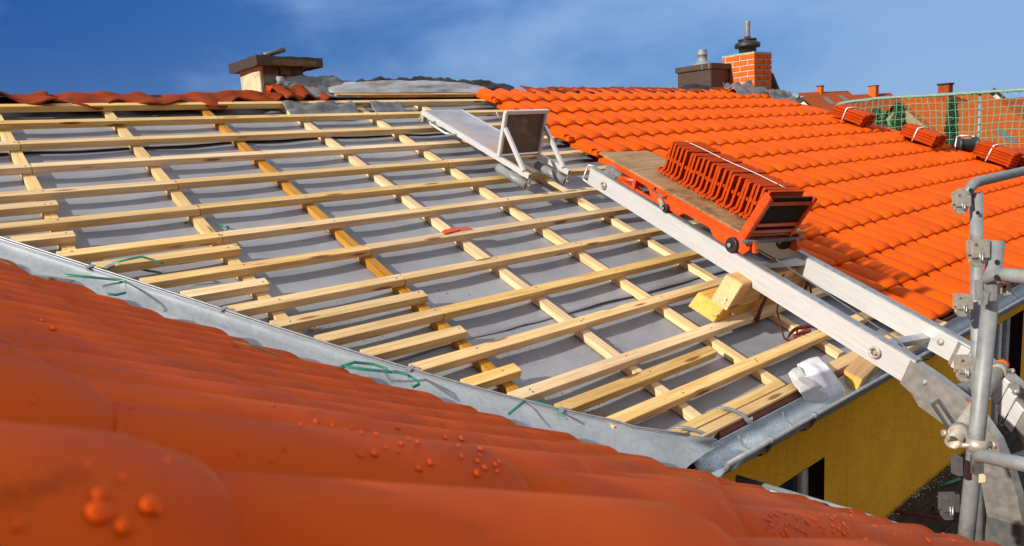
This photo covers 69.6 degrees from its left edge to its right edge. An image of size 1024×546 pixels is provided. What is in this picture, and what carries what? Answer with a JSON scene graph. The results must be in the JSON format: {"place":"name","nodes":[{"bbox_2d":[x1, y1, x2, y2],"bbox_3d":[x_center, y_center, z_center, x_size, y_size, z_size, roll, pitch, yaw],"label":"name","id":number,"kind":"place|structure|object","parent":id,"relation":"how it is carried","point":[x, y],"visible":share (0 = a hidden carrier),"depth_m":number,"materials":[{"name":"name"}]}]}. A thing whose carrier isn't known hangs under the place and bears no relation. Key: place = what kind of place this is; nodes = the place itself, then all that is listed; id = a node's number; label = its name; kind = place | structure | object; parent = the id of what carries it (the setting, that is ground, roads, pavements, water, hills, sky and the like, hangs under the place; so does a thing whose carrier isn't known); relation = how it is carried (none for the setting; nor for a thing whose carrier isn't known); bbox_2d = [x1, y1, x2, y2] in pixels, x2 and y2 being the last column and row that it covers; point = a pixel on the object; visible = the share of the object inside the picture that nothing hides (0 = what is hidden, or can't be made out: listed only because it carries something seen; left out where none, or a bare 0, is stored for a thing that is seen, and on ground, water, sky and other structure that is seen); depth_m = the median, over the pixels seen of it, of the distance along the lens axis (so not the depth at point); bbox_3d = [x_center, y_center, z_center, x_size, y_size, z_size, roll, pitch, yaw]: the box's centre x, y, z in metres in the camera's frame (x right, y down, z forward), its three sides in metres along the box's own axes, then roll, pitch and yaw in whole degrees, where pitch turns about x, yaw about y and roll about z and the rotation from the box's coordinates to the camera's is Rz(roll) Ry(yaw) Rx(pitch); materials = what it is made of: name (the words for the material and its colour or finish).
{"place":"outdoors","nodes":[
{"label":"outdoors","id":0,"kind":"place"},
{"bbox_2d":[0,0,1023,97],"label":"sky","id":1,"kind":"structure","parent":0,"point":[150,47],"materials":[{"name":"blue"}]},
{"bbox_2d":[798,85,870,111],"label":"neighbour house","id":2,"kind":"structure","parent":0,"point":[820,98],"depth_m":80.48,"materials":[{"name":"tile"}]},
{"bbox_2d":[854,85,894,110],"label":"neighbour house","id":3,"kind":"structure","parent":0,"point":[873,90],"depth_m":90.25,"materials":[{"name":"orange brick"}]},
{"bbox_2d":[889,102,906,130],"bbox_3d":[8.239,-1.109,15.839,1.307,5.015,1.032,-12,13,-39],"label":"conifer","id":4,"kind":"object","parent":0,"point":[900,108],"visible":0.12,"depth_m":15.35,"materials":[{"name":"green plant"}]},
{"bbox_2d":[885,423,1004,519],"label":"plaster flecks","id":5,"kind":"object","parent":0,"point":[929,487],"visible":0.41,"depth_m":4.91,"materials":[{"name":"grey paint"}]},
{"bbox_2d":[884,83,1023,148],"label":"neighbour house","id":6,"kind":"structure","parent":0,"point":[928,116],"depth_m":42.49,"materials":[{"name":"tile"}]},
{"bbox_2d":[989,88,1005,98],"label":"neighbour house","id":7,"kind":"structure","parent":0,"point":[998,95],"depth_m":61.90,"materials":[{"name":"white paint"}]},
{"bbox_2d":[998,97,1023,119],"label":"neighbour house","id":8,"kind":"structure","parent":0,"point":[1005,102],"depth_m":51.99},
{"label":"roof tile","id":9,"kind":"object","parent":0,"visible":0},
{"bbox_2d":[1012,147,1023,155],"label":"roof tile","id":10,"kind":"object","parent":9,"relation":"on","point":[1018,149],"visible":0.58,"depth_m":8.97,"materials":[{"name":"orange ceramic"}]},
{"label":"ground","id":11,"kind":"structure","parent":0,"visible":0},
{"bbox_2d":[0,20,1023,517],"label":"house","id":12,"kind":"structure","parent":11,"relation":"on","point":[320,196],"depth_m":4.30,"materials":[{"name":"tile"}]},
{"bbox_2d":[64,273,125,295],"bbox_3d":[-1.673,0.042,3.000,0.212,0.093,0.246,-12,13,-39],"label":"strapping band","id":13,"kind":"object","parent":12,"relation":"on","point":[101,278],"visible":1,"depth_m":3.06,"materials":[{"name":"green plastic"}]},
{"bbox_2d":[113,255,163,264],"bbox_3d":[-1.634,0.004,3.265,0.212,0.158,0.097,-3,10,3],"label":"strapping band","id":14,"kind":"object","parent":12,"relation":"attached to","point":[136,257],"visible":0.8,"depth_m":3.28,"materials":[{"name":"green plastic"}]},
{"bbox_2d":[142,269,161,273],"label":"strapping band","id":15,"kind":"object","parent":12,"relation":"on","point":[153,271],"visible":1,"depth_m":3.35,"materials":[{"name":"green plastic"}]},
{"bbox_2d":[215,223,228,230],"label":"strapping band","id":16,"kind":"object","parent":12,"relation":"attached to","point":[223,225],"visible":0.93,"depth_m":3.83,"materials":[{"name":"green plastic"}]},
{"bbox_2d":[442,226,472,234],"bbox_3d":[-0.327,-0.246,4.260,0.209,0.032,0.083,-12,13,-39],"label":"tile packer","id":17,"kind":"object","parent":12,"relation":"on","point":[452,230],"visible":0.98,"depth_m":4.25,"materials":[{"name":"red plastic"}]},
{"bbox_2d":[419,109,570,189],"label":"roof platform","id":18,"kind":"structure","parent":12,"relation":"on","point":[520,133],"depth_m":5.29,"materials":[{"name":"metal"}]},
{"bbox_2d":[0,258,1000,545],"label":"house wing","id":19,"kind":"structure","parent":12,"relation":"attached to","point":[88,370],"depth_m":0.48,"materials":[{"name":"ceramic"}]},
{"bbox_2d":[36,275,74,284],"bbox_3d":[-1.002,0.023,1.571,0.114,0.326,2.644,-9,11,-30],"label":"strapping band","id":20,"kind":"object","parent":19,"relation":"attached to","point":[51,278],"visible":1,"depth_m":0.58,"materials":[{"name":"green plastic"}]},
{"bbox_2d":[231,340,283,358],"bbox_3d":[-0.574,0.151,1.690,0.101,0.181,0.869,-8,11,-23],"label":"strapping band","id":21,"kind":"object","parent":19,"relation":"attached to","point":[258,348],"visible":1,"depth_m":1.42,"materials":[{"name":"plastic"}]},
{"bbox_2d":[340,361,387,370],"bbox_3d":[-0.575,0.364,2.852,0.188,0.061,0.082,-8,10,-21],"label":"strapping band","id":22,"kind":"object","parent":19,"relation":"attached to","point":[365,363],"visible":1,"depth_m":2.88,"materials":[{"name":"green plastic"}]},
{"bbox_2d":[341,364,419,387],"bbox_3d":[-0.494,0.382,2.839,0.290,0.102,0.133,-2,10,10],"label":"strapping band","id":23,"kind":"object","parent":19,"relation":"attached to","point":[382,371],"visible":1,"depth_m":2.84,"materials":[{"name":"green plastic"}]},
{"bbox_2d":[14,318,955,542],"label":"raindrops","id":24,"kind":"object","parent":19,"relation":"on","point":[99,510],"visible":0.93,"depth_m":0.22,"materials":[{"name":"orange liquid"}]},
{"bbox_2d":[259,201,812,426],"bbox_3d":[0.191,0.100,3.961,3.026,0.887,2.132,-4,10,-3],"label":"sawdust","id":25,"kind":"object","parent":12,"relation":"on","point":[543,360],"visible":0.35,"depth_m":3.25},
{"bbox_2d":[508,399,567,419],"bbox_3d":[0.069,0.535,2.864,0.250,0.081,0.165,-8,11,-23],"label":"strapping band","id":26,"kind":"object","parent":12,"relation":"attached to","point":[518,406],"visible":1,"depth_m":2.87,"materials":[{"name":"green plastic"}]},
{"bbox_2d":[689,285,809,321],"bbox_3d":[1.399,0.106,4.212,1.017,0.138,0.204,-12,13,-39],"label":"timber block","id":27,"kind":"object","parent":12,"relation":"on","point":[702,303],"depth_m":3.94,"materials":[{"name":"yellow wood"}]},
{"bbox_2d":[711,266,806,309],"bbox_3d":[1.425,0.040,4.094,0.868,0.178,0.165,-12,13,-39],"label":"timber block","id":28,"kind":"object","parent":27,"relation":"on","point":[735,289],"depth_m":3.86,"materials":[{"name":"brown wood"}]},
{"bbox_2d":[754,274,817,341],"bbox_3d":[1.503,0.168,4.013,0.377,0.452,0.190,-3,10,5],"label":"lashing strap","id":29,"kind":"object","parent":28,"relation":"attached to","point":[805,329],"visible":0.58,"depth_m":4.04,"materials":[{"name":"red fabric"}]},
{"bbox_2d":[804,281,811,293],"bbox_3d":[1.706,0.029,4.303,0.117,0.304,0.138,-12,13,-39],"label":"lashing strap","id":30,"kind":"object","parent":28,"relation":"attached to","point":[807,284],"visible":0.23,"depth_m":4.26,"materials":[{"name":"fabric"}]},
{"bbox_2d":[778,457,824,499],"bbox_3d":[1.380,1.670,3.938,0.852,1.215,0.159,-12,13,-39],"label":"window","id":31,"kind":"structure","parent":12,"relation":"in","point":[798,483],"depth_m":4.10,"materials":[{"name":"black glass"}]},
{"bbox_2d":[788,366,827,402],"bbox_3d":[1.418,0.568,3.559,0.264,0.206,0.123,-12,13,-39],"label":"paper sack","id":32,"kind":"object","parent":12,"relation":"on","point":[808,388],"visible":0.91,"depth_m":3.50,"materials":[{"name":"white paper"}]},
{"bbox_2d":[797,356,845,397],"bbox_3d":[1.506,0.539,3.657,0.371,0.176,0.169,-12,13,-39],"label":"paper sheet","id":33,"kind":"object","parent":12,"relation":"on","point":[818,370],"visible":1,"depth_m":3.61,"materials":[{"name":"white paper"}]},
{"bbox_2d":[830,112,871,125],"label":"roof tile","id":34,"kind":"object","parent":12,"relation":"on","point":[849,119],"visible":0.62,"depth_m":9.17,"materials":[{"name":"ceramic"}]},
{"bbox_2d":[831,110,874,123],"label":"roof tile","id":35,"kind":"object","parent":34,"relation":"on","point":[856,119],"visible":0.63,"depth_m":9.15,"materials":[{"name":"ceramic"}]},
{"bbox_2d":[832,107,874,120],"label":"roof tile","id":36,"kind":"object","parent":35,"relation":"on","point":[851,114],"visible":0.63,"depth_m":9.14,"materials":[{"name":"orange ceramic"}]},
{"bbox_2d":[834,104,876,118],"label":"roof tile","id":37,"kind":"object","parent":36,"relation":"on","point":[860,112],"visible":0.98,"depth_m":9.16,"materials":[{"name":"ceramic"}]},
{"bbox_2d":[843,355,880,389],"bbox_3d":[1.881,0.499,3.918,0.127,0.171,0.466,6,14,44],"label":"timber offcut","id":38,"kind":"object","parent":12,"relation":"on","point":[859,371],"visible":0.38,"depth_m":3.79,"materials":[{"name":"brown wood"}]},
{"bbox_2d":[899,132,943,146],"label":"roof tile","id":39,"kind":"object","parent":12,"relation":"on","point":[937,144],"visible":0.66,"depth_m":8.89,"materials":[{"name":"ceramic"}]},
{"bbox_2d":[899,130,944,144],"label":"roof tile","id":40,"kind":"object","parent":39,"relation":"on","point":[921,137],"visible":0.61,"depth_m":8.87,"materials":[{"name":"ceramic"}]},
{"bbox_2d":[902,127,946,141],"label":"roof tile","id":41,"kind":"object","parent":40,"relation":"on","point":[924,135],"visible":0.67,"depth_m":8.86,"materials":[{"name":"orange ceramic"}]},
{"bbox_2d":[903,123,947,138],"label":"roof tile","id":42,"kind":"object","parent":41,"relation":"on","point":[931,133],"visible":1,"depth_m":8.89,"materials":[{"name":"ceramic"}]},
{"bbox_2d":[899,319,946,351],"bbox_3d":[2.330,0.365,4.236,0.664,0.091,0.108,-12,13,-41],"label":"timber offcut","id":43,"kind":"object","parent":12,"relation":"on","point":[915,347],"visible":0.1,"depth_m":4.16,"materials":[{"name":"brown wood"}]},
{"bbox_2d":[834,88,1023,165],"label":"safety net","id":44,"kind":"object","parent":12,"relation":"attached to","point":[979,119],"visible":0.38,"depth_m":9.47,"materials":[{"name":"green fabric"}]},
{"bbox_2d":[952,135,979,150],"bbox_3d":[5.955,-1.470,9.171,0.938,0.535,0.209,-4,10,1],"label":"cable reel","id":45,"kind":"object","parent":12,"relation":"on","point":[959,143],"visible":0.74,"depth_m":9.09,"materials":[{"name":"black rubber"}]},
{"bbox_2d":[972,152,1017,167],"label":"roof tile","id":46,"kind":"object","parent":12,"relation":"on","point":[994,160],"visible":0.52,"depth_m":8.69,"materials":[{"name":"orange ceramic"}]},
{"bbox_2d":[985,144,1002,160],"bbox_3d":[5.754,-1.440,8.789,0.344,0.195,0.093,-12,13,-39],"label":"strap","id":47,"kind":"object","parent":46,"relation":"on","point":[991,150],"visible":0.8,"depth_m":8.69,"materials":[{"name":"white plastic"}]},
{"bbox_2d":[972,150,1018,165],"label":"roof tile","id":48,"kind":"object","parent":46,"relation":"on","point":[996,157],"visible":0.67,"depth_m":8.66,"materials":[{"name":"orange ceramic"}]},
{"bbox_2d":[974,147,1020,162],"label":"roof tile","id":49,"kind":"object","parent":48,"relation":"on","point":[999,155],"visible":0.58,"depth_m":8.66,"materials":[{"name":"orange ceramic"}]},
{"bbox_2d":[975,144,1019,159],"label":"roof tile","id":50,"kind":"object","parent":49,"relation":"on","point":[996,151],"visible":0.55,"depth_m":8.64,"materials":[{"name":"orange ceramic"}]},
{"bbox_2d":[977,140,1023,157],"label":"roof tile","id":51,"kind":"object","parent":50,"relation":"on","point":[1004,149],"visible":0.99,"depth_m":8.65,"materials":[{"name":"ceramic"}]},
{"bbox_2d":[991,310,1023,425],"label":"window","id":52,"kind":"structure","parent":12,"relation":"in","point":[1005,331],"depth_m":6.23,"materials":[{"name":"black glass"}]},
{"bbox_2d":[869,107,889,126],"bbox_3d":[10.953,-2.435,22.382,1.527,5.080,1.593,-12,13,-39],"label":"leafy tree","id":53,"kind":"object","parent":11,"relation":"on","point":[880,117],"visible":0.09,"depth_m":21.79,"materials":[{"name":"green plant"}]},
{"bbox_2d":[942,97,959,144],"bbox_3d":[9.610,-1.299,16.252,0.756,5.075,0.701,-5,10,-6],"label":"conifer","id":54,"kind":"object","parent":11,"relation":"on","point":[952,123],"visible":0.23,"depth_m":15.87,"materials":[{"name":"green plant"}]},
{"bbox_2d":[888,166,1023,540],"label":"scaffold","id":55,"kind":"object","parent":11,"relation":"on","point":[962,501],"visible":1,"depth_m":2.36,"materials":[{"name":"grey metal"}]},
{"bbox_2d":[582,164,1023,545],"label":"tile hoist","id":56,"kind":"object","parent":55,"relation":"attached to","point":[925,385],"visible":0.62,"depth_m":3.48,"materials":[{"name":"metal"}]},
{"bbox_2d":[599,151,817,253],"bbox_3d":[1.115,-0.457,4.452,0.488,0.598,1.533,-9,11,-27],"label":"hoist carriage","id":57,"kind":"object","parent":56,"relation":"on","point":[778,220],"visible":0.87,"depth_m":4.07,"materials":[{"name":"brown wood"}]},
{"bbox_2d":[657,141,705,170],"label":"roof tile","id":58,"kind":"object","parent":57,"relation":"on","point":[665,167],"visible":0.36,"depth_m":4.62,"materials":[{"name":"orange ceramic"}]},
{"bbox_2d":[660,143,708,172],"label":"roof tile","id":59,"kind":"object","parent":57,"relation":"on","point":[676,145],"visible":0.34,"depth_m":4.58,"materials":[{"name":"orange ceramic"}]},
{"bbox_2d":[662,146,711,175],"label":"roof tile","id":60,"kind":"object","parent":57,"relation":"on","point":[674,164],"visible":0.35,"depth_m":4.56,"materials":[{"name":"orange ceramic"}]},
{"bbox_2d":[668,147,715,177],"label":"roof tile","id":61,"kind":"object","parent":57,"relation":"on","point":[680,160],"visible":0.34,"depth_m":4.53,"materials":[{"name":"orange ceramic"}]},
{"bbox_2d":[670,150,720,180],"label":"roof tile","id":62,"kind":"object","parent":57,"relation":"on","point":[685,162],"visible":0.38,"depth_m":4.49,"materials":[{"name":"orange ceramic"}]},
{"bbox_2d":[676,153,725,181],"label":"roof tile","id":63,"kind":"object","parent":57,"relation":"on","point":[686,167],"visible":0.25,"depth_m":4.47,"materials":[{"name":"orange ceramic"}]},
{"bbox_2d":[678,154,729,183],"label":"roof tile","id":64,"kind":"object","parent":57,"relation":"on","point":[693,165],"visible":0.31,"depth_m":4.43,"materials":[{"name":"orange ceramic"}]},
{"bbox_2d":[682,157,731,187],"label":"roof tile","id":65,"kind":"object","parent":57,"relation":"on","point":[694,171],"visible":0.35,"depth_m":4.41,"materials":[{"name":"orange ceramic"}]},
{"bbox_2d":[689,157,738,188],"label":"roof tile","id":66,"kind":"object","parent":57,"relation":"on","point":[700,171],"visible":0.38,"depth_m":4.37,"materials":[{"name":"orange ceramic"}]},
{"bbox_2d":[692,160,742,190],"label":"roof tile","id":67,"kind":"object","parent":57,"relation":"on","point":[709,163],"visible":0.33,"depth_m":4.36,"materials":[{"name":"orange ceramic"}]},
{"bbox_2d":[695,163,747,194],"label":"roof tile","id":68,"kind":"object","parent":57,"relation":"on","point":[707,178],"visible":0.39,"depth_m":4.32,"materials":[{"name":"orange ceramic"}]},
{"bbox_2d":[700,165,751,195],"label":"roof tile","id":69,"kind":"object","parent":57,"relation":"on","point":[711,179],"visible":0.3,"depth_m":4.29,"materials":[{"name":"orange ceramic"}]},
{"bbox_2d":[702,166,754,198],"bbox_3d":[1.275,-0.536,4.337,0.275,0.212,0.079,-5,30,-30],"label":"roof tile","id":70,"kind":"object","parent":57,"relation":"on","point":[721,169],"visible":0.38,"depth_m":4.26,"materials":[{"name":"orange ceramic"}]},
{"bbox_2d":[708,168,759,200],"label":"roof tile","id":71,"kind":"object","parent":57,"relation":"on","point":[719,192],"visible":0.34,"depth_m":4.22,"materials":[{"name":"orange ceramic"}]},
{"bbox_2d":[686,141,783,186],"bbox_3d":[1.293,-0.603,4.339,0.015,0.371,0.783,-9,11,-27],"label":"strap","id":72,"kind":"object","parent":57,"relation":"attached to","point":[740,166],"visible":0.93,"depth_m":4.25,"materials":[{"name":"white plastic"}]},
{"bbox_2d":[713,170,766,201],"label":"roof tile","id":73,"kind":"object","parent":57,"relation":"on","point":[732,172],"visible":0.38,"depth_m":4.21,"materials":[{"name":"orange ceramic"}]},
{"bbox_2d":[714,174,768,206],"bbox_3d":[1.328,-0.482,4.252,0.275,0.212,0.079,-4,30,-29],"label":"roof tile","id":74,"kind":"object","parent":57,"relation":"on","point":[731,187],"visible":0.36,"depth_m":4.17,"materials":[{"name":"orange ceramic"}]},
{"bbox_2d":[721,176,775,208],"bbox_3d":[1.353,-0.464,4.211,0.275,0.212,0.079,-3,31,-29],"label":"roof tile","id":75,"kind":"object","parent":57,"relation":"on","point":[738,188],"visible":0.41,"depth_m":4.13,"materials":[{"name":"orange ceramic"}]},
{"bbox_2d":[727,178,781,209],"bbox_3d":[1.377,-0.449,4.187,0.275,0.212,0.079,-4,33,-30],"label":"roof tile","id":76,"kind":"object","parent":57,"relation":"on","point":[742,192],"visible":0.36,"depth_m":4.11,"materials":[{"name":"orange ceramic"}]},
{"bbox_2d":[729,180,782,213],"bbox_3d":[1.381,-0.432,4.161,0.275,0.212,0.079,-5,30,-30],"label":"roof tile","id":77,"kind":"object","parent":57,"relation":"on","point":[747,193],"visible":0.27,"depth_m":4.08,"materials":[{"name":"orange ceramic"}]},
{"bbox_2d":[736,182,789,214],"bbox_3d":[1.408,-0.417,4.138,0.275,0.212,0.079,-4,30,-30],"label":"roof tile","id":78,"kind":"object","parent":57,"relation":"on","point":[752,194],"visible":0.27,"depth_m":4.05,"materials":[{"name":"orange ceramic"}]},
{"bbox_2d":[739,184,794,216],"bbox_3d":[1.419,-0.406,4.102,0.275,0.212,0.079,-4,30,-30],"label":"roof tile","id":79,"kind":"object","parent":57,"relation":"on","point":[760,187],"visible":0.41,"depth_m":4.02,"materials":[{"name":"orange ceramic"}]},
{"bbox_2d":[743,187,799,219],"bbox_3d":[1.435,-0.387,4.070,0.275,0.212,0.079,-4,31,-29],"label":"roof tile","id":80,"kind":"object","parent":57,"relation":"on","point":[765,189],"visible":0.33,"depth_m":3.98,"materials":[{"name":"orange ceramic"}]},
{"bbox_2d":[767,189,804,196],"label":"roof tile","id":81,"kind":"object","parent":57,"relation":"on","point":[784,192],"visible":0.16,"depth_m":3.99,"materials":[{"name":"orange ceramic"}]},
{"bbox_2d":[895,510,958,520],"bbox_3d":[2.668,1.519,4.586,0.504,0.010,0.034,0,10,22],"label":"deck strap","id":82,"kind":"object","parent":55,"relation":"on","point":[930,516],"visible":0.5,"depth_m":4.62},
{"bbox_2d":[936,477,961,486],"bbox_3d":[2.962,1.418,4.995,0.185,0.034,0.025,-6,10,-11],"label":"strapping band","id":83,"kind":"object","parent":55,"relation":"attached to","point":[949,482],"visible":1,"depth_m":4.99,"materials":[{"name":"green plastic"}]}
]}

